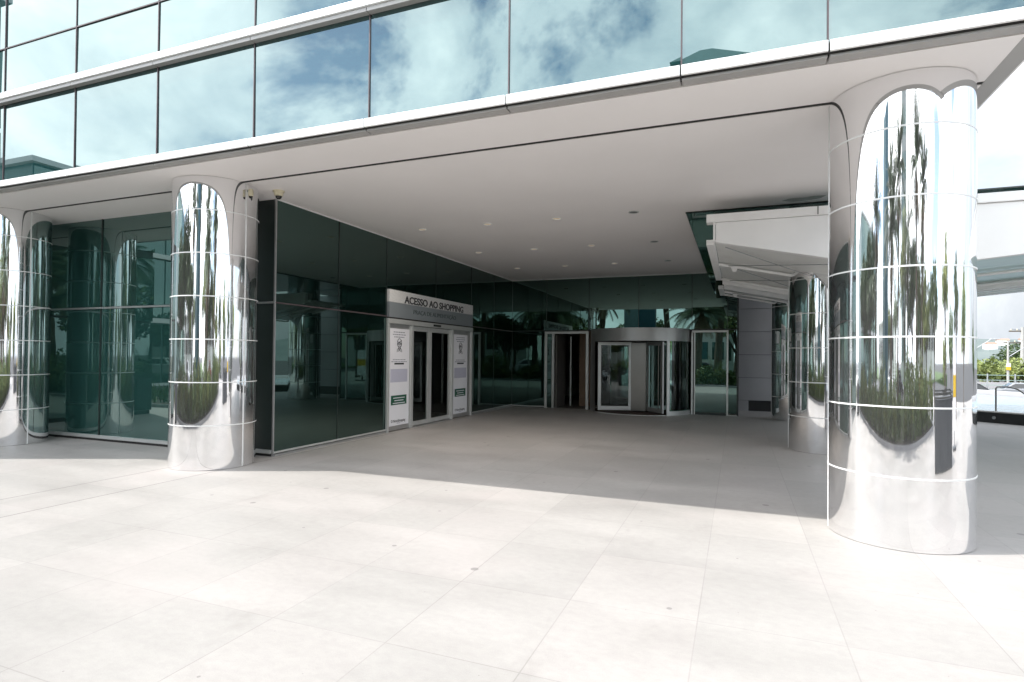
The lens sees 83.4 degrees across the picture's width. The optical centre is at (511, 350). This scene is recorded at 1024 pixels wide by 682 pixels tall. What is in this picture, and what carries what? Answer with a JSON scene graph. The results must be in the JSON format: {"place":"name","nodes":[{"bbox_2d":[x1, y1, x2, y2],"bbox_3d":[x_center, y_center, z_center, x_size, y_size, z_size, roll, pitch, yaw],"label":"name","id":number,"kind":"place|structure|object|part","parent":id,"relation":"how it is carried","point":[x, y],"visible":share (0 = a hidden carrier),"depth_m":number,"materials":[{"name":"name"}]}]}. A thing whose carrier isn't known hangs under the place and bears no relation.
{"place":"outdoors","nodes":[
{"label":"outdoors","id":0,"kind":"place"},
{"bbox_2d":[0,406,1023,681],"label":"plaza pavement","id":1,"kind":"structure","parent":0,"point":[534,544],"depth_m":4.40,"materials":[{"name":"stone"}]},
{"bbox_2d":[0,207,51,445],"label":"mirrored column","id":2,"kind":"structure","parent":1,"relation":"on","point":[25,277],"depth_m":9.95,"materials":[{"name":"silver metal"}]},
{"bbox_2d":[167,175,258,470],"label":"mirrored column","id":3,"kind":"structure","parent":1,"relation":"on","point":[212,381],"depth_m":7.94,"materials":[{"name":"silver metal"}]},
{"bbox_2d":[247,189,252,198],"bbox_3d":[-3.758,-2.238,8.251,0.118,0.137,0.071,0,-1,42],"label":"bullet camera","id":4,"kind":"object","parent":3,"relation":"attached to","point":[250,193],"visible":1,"depth_m":8.21,"materials":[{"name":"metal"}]},
{"bbox_2d":[0,0,1023,456],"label":"building","id":5,"kind":"structure","parent":1,"relation":"on","point":[532,182],"depth_m":8.24,"materials":[{"name":"paint"}]},
{"bbox_2d":[0,105,3,179],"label":"window","id":6,"kind":"structure","parent":5,"relation":"in","point":[1,107],"depth_m":8.80,"materials":[{"name":"blue glass"}]},
{"bbox_2d":[0,50,4,92],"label":"window","id":7,"kind":"structure","parent":5,"relation":"in","point":[2,53],"depth_m":8.83,"materials":[{"name":"blue glass"}]},
{"bbox_2d":[0,0,5,50],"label":"window","id":8,"kind":"structure","parent":5,"relation":"in","point":[2,2],"depth_m":8.84,"materials":[{"name":"blue glass"}]},
{"bbox_2d":[2,88,74,179],"bbox_3d":[-6.984,-3.167,8.477,1.666,1.245,0.024,0,-1,21],"label":"window","id":9,"kind":"structure","parent":5,"relation":"in","point":[38,132],"depth_m":8.48,"materials":[{"name":"blue glass"}]},
{"bbox_2d":[4,28,75,91],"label":"window","id":10,"kind":"structure","parent":5,"relation":"in","point":[50,57],"depth_m":8.49,"materials":[{"name":"blue glass"}]},
{"bbox_2d":[5,0,75,48],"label":"window","id":11,"kind":"structure","parent":5,"relation":"in","point":[26,21],"depth_m":8.54,"materials":[{"name":"blue glass"}]},
{"bbox_2d":[49,309,99,434],"bbox_3d":[-8.299,0.395,10.822,1.638,2.300,0.002,0,-1,21],"label":"window","id":12,"kind":"structure","parent":5,"relation":"in","point":[75,334],"depth_m":10.78,"materials":[{"name":"teal glass"}]},
{"bbox_2d":[51,219,101,308],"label":"window","id":13,"kind":"structure","parent":5,"relation":"in","point":[76,247],"depth_m":10.81,"materials":[{"name":"teal glass"}]},
{"bbox_2d":[73,68,156,167],"bbox_3d":[-5.438,-3.159,7.871,1.666,1.245,0.024,0,-1,21],"label":"window","id":14,"kind":"structure","parent":5,"relation":"in","point":[115,118],"depth_m":7.87,"materials":[{"name":"blue glass"}]},
{"bbox_2d":[75,4,157,72],"bbox_3d":[-5.428,-4.232,7.884,1.666,0.730,0.024,0,-1,21],"label":"window","id":15,"kind":"structure","parent":5,"relation":"in","point":[133,34],"depth_m":7.88,"materials":[{"name":"blue glass"}]},
{"bbox_2d":[76,0,157,26],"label":"window","id":16,"kind":"structure","parent":5,"relation":"in","point":[87,11],"depth_m":7.99,"materials":[{"name":"blue glass"}]},
{"bbox_2d":[100,307,169,440],"bbox_3d":[-6.670,0.403,10.183,1.838,2.300,0.001,0,-1,21],"label":"window","id":17,"kind":"structure","parent":5,"relation":"in","point":[134,384],"depth_m":10.18,"materials":[{"name":"teal glass"}]},
{"bbox_2d":[102,211,170,306],"bbox_3d":[-6.651,-1.592,10.205,1.838,1.610,0.002,0,-1,21],"label":"window","id":18,"kind":"structure","parent":5,"relation":"in","point":[136,271],"depth_m":10.20,"materials":[{"name":"teal glass"}]},
{"bbox_2d":[156,44,253,153],"bbox_3d":[-3.893,-3.152,7.265,1.666,1.245,0.024,0,-1,21],"label":"window","id":19,"kind":"structure","parent":5,"relation":"in","point":[208,99],"depth_m":7.25,"materials":[{"name":"blue glass"}]},
{"bbox_2d":[157,0,254,51],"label":"window","id":20,"kind":"structure","parent":5,"relation":"in","point":[180,22],"depth_m":7.32,"materials":[{"name":"blue glass"}]},
{"bbox_2d":[256,304,272,449],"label":"window","id":21,"kind":"structure","parent":5,"relation":"in","point":[265,311],"depth_m":9.10,"materials":[{"name":"black glass"}]},
{"bbox_2d":[258,199,274,301],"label":"window","id":22,"kind":"structure","parent":5,"relation":"in","point":[265,255],"depth_m":9.13,"materials":[{"name":"black glass"}]},
{"bbox_2d":[273,189,284,199],"bbox_3d":[-3.496,-2.321,8.614,0.168,0.128,0.168,0,-1,21],"label":"dome camera","id":23,"kind":"object","parent":5,"relation":"attached to","point":[278,194],"visible":1,"depth_m":8.57,"materials":[{"name":"beige plastic"}]},
{"bbox_2d":[254,0,353,25],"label":"window","id":24,"kind":"structure","parent":5,"relation":"in","point":[265,11],"depth_m":6.81,"materials":[{"name":"blue glass"}]},
{"bbox_2d":[253,15,368,136],"bbox_3d":[-2.348,-3.144,6.659,1.666,1.245,0.024,0,-1,21],"label":"window","id":25,"kind":"structure","parent":5,"relation":"in","point":[316,77],"depth_m":6.65,"materials":[{"name":"blue glass"}]},
{"bbox_2d":[389,328,408,426],"bbox_3d":[-2.417,0.573,12.321,0.017,2.060,0.800,0,-1,21],"label":"notice poster","id":26,"kind":"object","parent":5,"relation":"attached to","point":[399,383],"visible":1,"depth_m":12.33,"materials":[{"name":"white paper"}]},
{"bbox_2d":[383,318,472,432],"bbox_3d":[-1.858,0.552,13.777,0.145,2.375,4.070,0,-1,21],"label":"sliding door","id":27,"kind":"structure","parent":5,"relation":"in","point":[409,325],"depth_m":13.54,"materials":[{"name":"metal"}]},
{"bbox_2d":[387,289,472,327],"bbox_3d":[-1.837,-0.943,13.810,0.087,0.603,4.035,0,-1,21],"label":"entrance sign","id":28,"kind":"object","parent":5,"relation":"attached to","point":[401,305],"visible":1,"depth_m":13.37,"materials":[{"name":"grey metal"}]},
{"bbox_2d":[368,0,508,117],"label":"window","id":29,"kind":"structure","parent":5,"relation":"in","point":[430,53],"depth_m":6.05,"materials":[{"name":"blue glass"}]},
{"bbox_2d":[453,334,467,413],"bbox_3d":[-1.350,0.622,15.043,0.017,2.045,0.820,0,-1,21],"label":"notice poster","id":30,"kind":"object","parent":5,"relation":"attached to","point":[460,379],"visible":1,"depth_m":15.05,"materials":[{"name":"white paper"}]},
{"bbox_2d":[544,331,588,409],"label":"hinged door","id":31,"kind":"structure","parent":5,"relation":"in","point":[554,363],"depth_m":18.09,"materials":[{"name":"metal"}]},
{"bbox_2d":[508,0,680,93],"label":"window","id":32,"kind":"structure","parent":5,"relation":"in","point":[551,43],"depth_m":5.46,"materials":[{"name":"blue glass"}]},
{"bbox_2d":[590,327,692,415],"bbox_3d":[3.886,0.613,17.395,3.000,2.445,3.000,0,-1,21],"label":"revolving door","id":33,"kind":"structure","parent":5,"relation":"in","point":[639,340],"depth_m":16.66,"materials":[{"name":"grey metal"}]},
{"bbox_2d":[691,330,727,415],"bbox_3d":[5.613,0.640,16.341,0.995,2.400,0.060,0,-1,21],"label":"side door","id":34,"kind":"structure","parent":5,"relation":"in","point":[710,346],"depth_m":16.33,"materials":[{"name":"glass"}]},
{"bbox_2d":[681,0,826,64],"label":"window","id":35,"kind":"structure","parent":5,"relation":"in","point":[710,29],"depth_m":4.95,"materials":[{"name":"blue glass"}]},
{"bbox_2d":[686,185,1023,305],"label":"entrance canopy","id":36,"kind":"object","parent":5,"relation":"attached to","point":[760,253],"visible":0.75,"depth_m":8.61,"materials":[{"name":"white metal"}]},
{"bbox_2d":[827,0,1023,41],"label":"window","id":37,"kind":"structure","parent":5,"relation":"in","point":[845,18],"depth_m":4.55,"materials":[{"name":"blue glass"}]},
{"bbox_2d":[771,301,788,420],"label":"mirrored column","id":38,"kind":"structure","parent":1,"relation":"on","point":[779,361],"depth_m":15.07,"materials":[{"name":"silver metal"}]},
{"bbox_2d":[788,272,827,454],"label":"mirrored column","id":39,"kind":"structure","parent":1,"relation":"on","point":[808,367],"depth_m":9.85,"materials":[{"name":"silver metal"}]},
{"bbox_2d":[827,67,977,554],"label":"mirrored column","id":40,"kind":"structure","parent":1,"relation":"on","point":[902,475],"depth_m":4.85,"materials":[{"name":"silver metal"}]},
{"bbox_2d":[977,410,1023,425],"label":"pool wall","id":41,"kind":"structure","parent":1,"relation":"on","point":[1001,417],"depth_m":14.76,"materials":[{"name":"black paint"}]},
{"bbox_2d":[995,386,1023,410],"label":"handrail","id":42,"kind":"object","parent":1,"relation":"on","point":[1019,390],"visible":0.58,"depth_m":14.96,"materials":[{"name":"metal"}]},
{"bbox_2d":[983,342,997,349],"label":"hill house","id":43,"kind":"structure","parent":0,"point":[990,345],"depth_m":261.43,"materials":[{"name":"white metal"}]},
{"bbox_2d":[977,379,1017,382],"bbox_3d":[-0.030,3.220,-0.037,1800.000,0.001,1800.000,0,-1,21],"label":"street ground","id":44,"kind":"structure","parent":0,"point":[992,381],"depth_m":91.88,"materials":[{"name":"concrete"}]},
{"bbox_2d":[977,383,988,389],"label":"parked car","id":45,"kind":"object","parent":44,"relation":"on","point":[980,386],"visible":0.02,"depth_m":45.80,"materials":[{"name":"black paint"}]},
{"bbox_2d":[977,338,999,347],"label":"street lamp","id":46,"kind":"object","parent":44,"relation":"on","point":[989,340],"visible":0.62,"depth_m":56.65,"materials":[{"name":"metal"}]},
{"bbox_2d":[977,358,1005,380],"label":"broadleaf tree","id":47,"kind":"object","parent":44,"relation":"on","point":[991,370],"visible":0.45,"depth_m":58.81,"materials":[{"name":"green plant"}]},
{"bbox_2d":[977,382,1008,388],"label":"street wall","id":48,"kind":"structure","parent":44,"relation":"on","point":[991,385],"depth_m":53.39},
{"bbox_2d":[979,357,1023,382],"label":"broadleaf tree","id":49,"kind":"object","parent":44,"relation":"on","point":[1017,370],"visible":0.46,"depth_m":60.88,"materials":[{"name":"green plant"}]},
{"bbox_2d":[988,343,1019,382],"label":"broadleaf tree","id":50,"kind":"object","parent":44,"relation":"on","point":[1004,353],"visible":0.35,"depth_m":73.47,"materials":[{"name":"green plant"}]},
{"bbox_2d":[987,374,1023,387],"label":"street fence","id":51,"kind":"object","parent":44,"relation":"on","point":[1014,375],"visible":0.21,"depth_m":51.24,"materials":[{"name":"metal"}]},
{"bbox_2d":[989,383,1023,391],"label":"parked car","id":52,"kind":"object","parent":44,"relation":"on","point":[1020,386],"visible":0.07,"depth_m":47.44,"materials":[{"name":"silver metal"}]},
{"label":"side window","id":53,"kind":"part","parent":52,"relation":"part of","materials":[{"name":"glass"}]},
{"bbox_2d":[1003,327,1023,382],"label":"utility pole","id":54,"kind":"object","parent":44,"relation":"on","point":[1021,342],"visible":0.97,"depth_m":63.69,"materials":[{"name":"concrete"}]},
{"bbox_2d":[1006,341,1023,381],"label":"street lamp","id":55,"kind":"object","parent":44,"relation":"on","point":[1008,366],"visible":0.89,"depth_m":56.09,"materials":[{"name":"metal"}]},
{"bbox_2d":[977,339,1019,364],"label":"hills","id":56,"kind":"structure","parent":0,"point":[982,353],"depth_m":258.41,"materials":[{"name":"white"}]},
{"bbox_2d":[977,394,1023,412],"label":"pool water","id":57,"kind":"structure","parent":0,"point":[1005,403],"depth_m":18.38,"materials":[{"name":"blue liquid"}]},
{"bbox_2d":[977,389,1023,397],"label":"pool parapet","id":58,"kind":"structure","parent":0,"point":[1003,393],"depth_m":22.52,"materials":[{"name":"white concrete"}]},
{"bbox_2d":[977,62,1023,338],"label":"sky","id":59,"kind":"structure","parent":0,"point":[1000,120],"materials":[{"name":"white"}]},
{"bbox_2d":[995,339,1009,345],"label":"hill house","id":60,"kind":"structure","parent":0,"point":[1000,342],"depth_m":272.09,"materials":[{"name":"white metal"}]}
]}

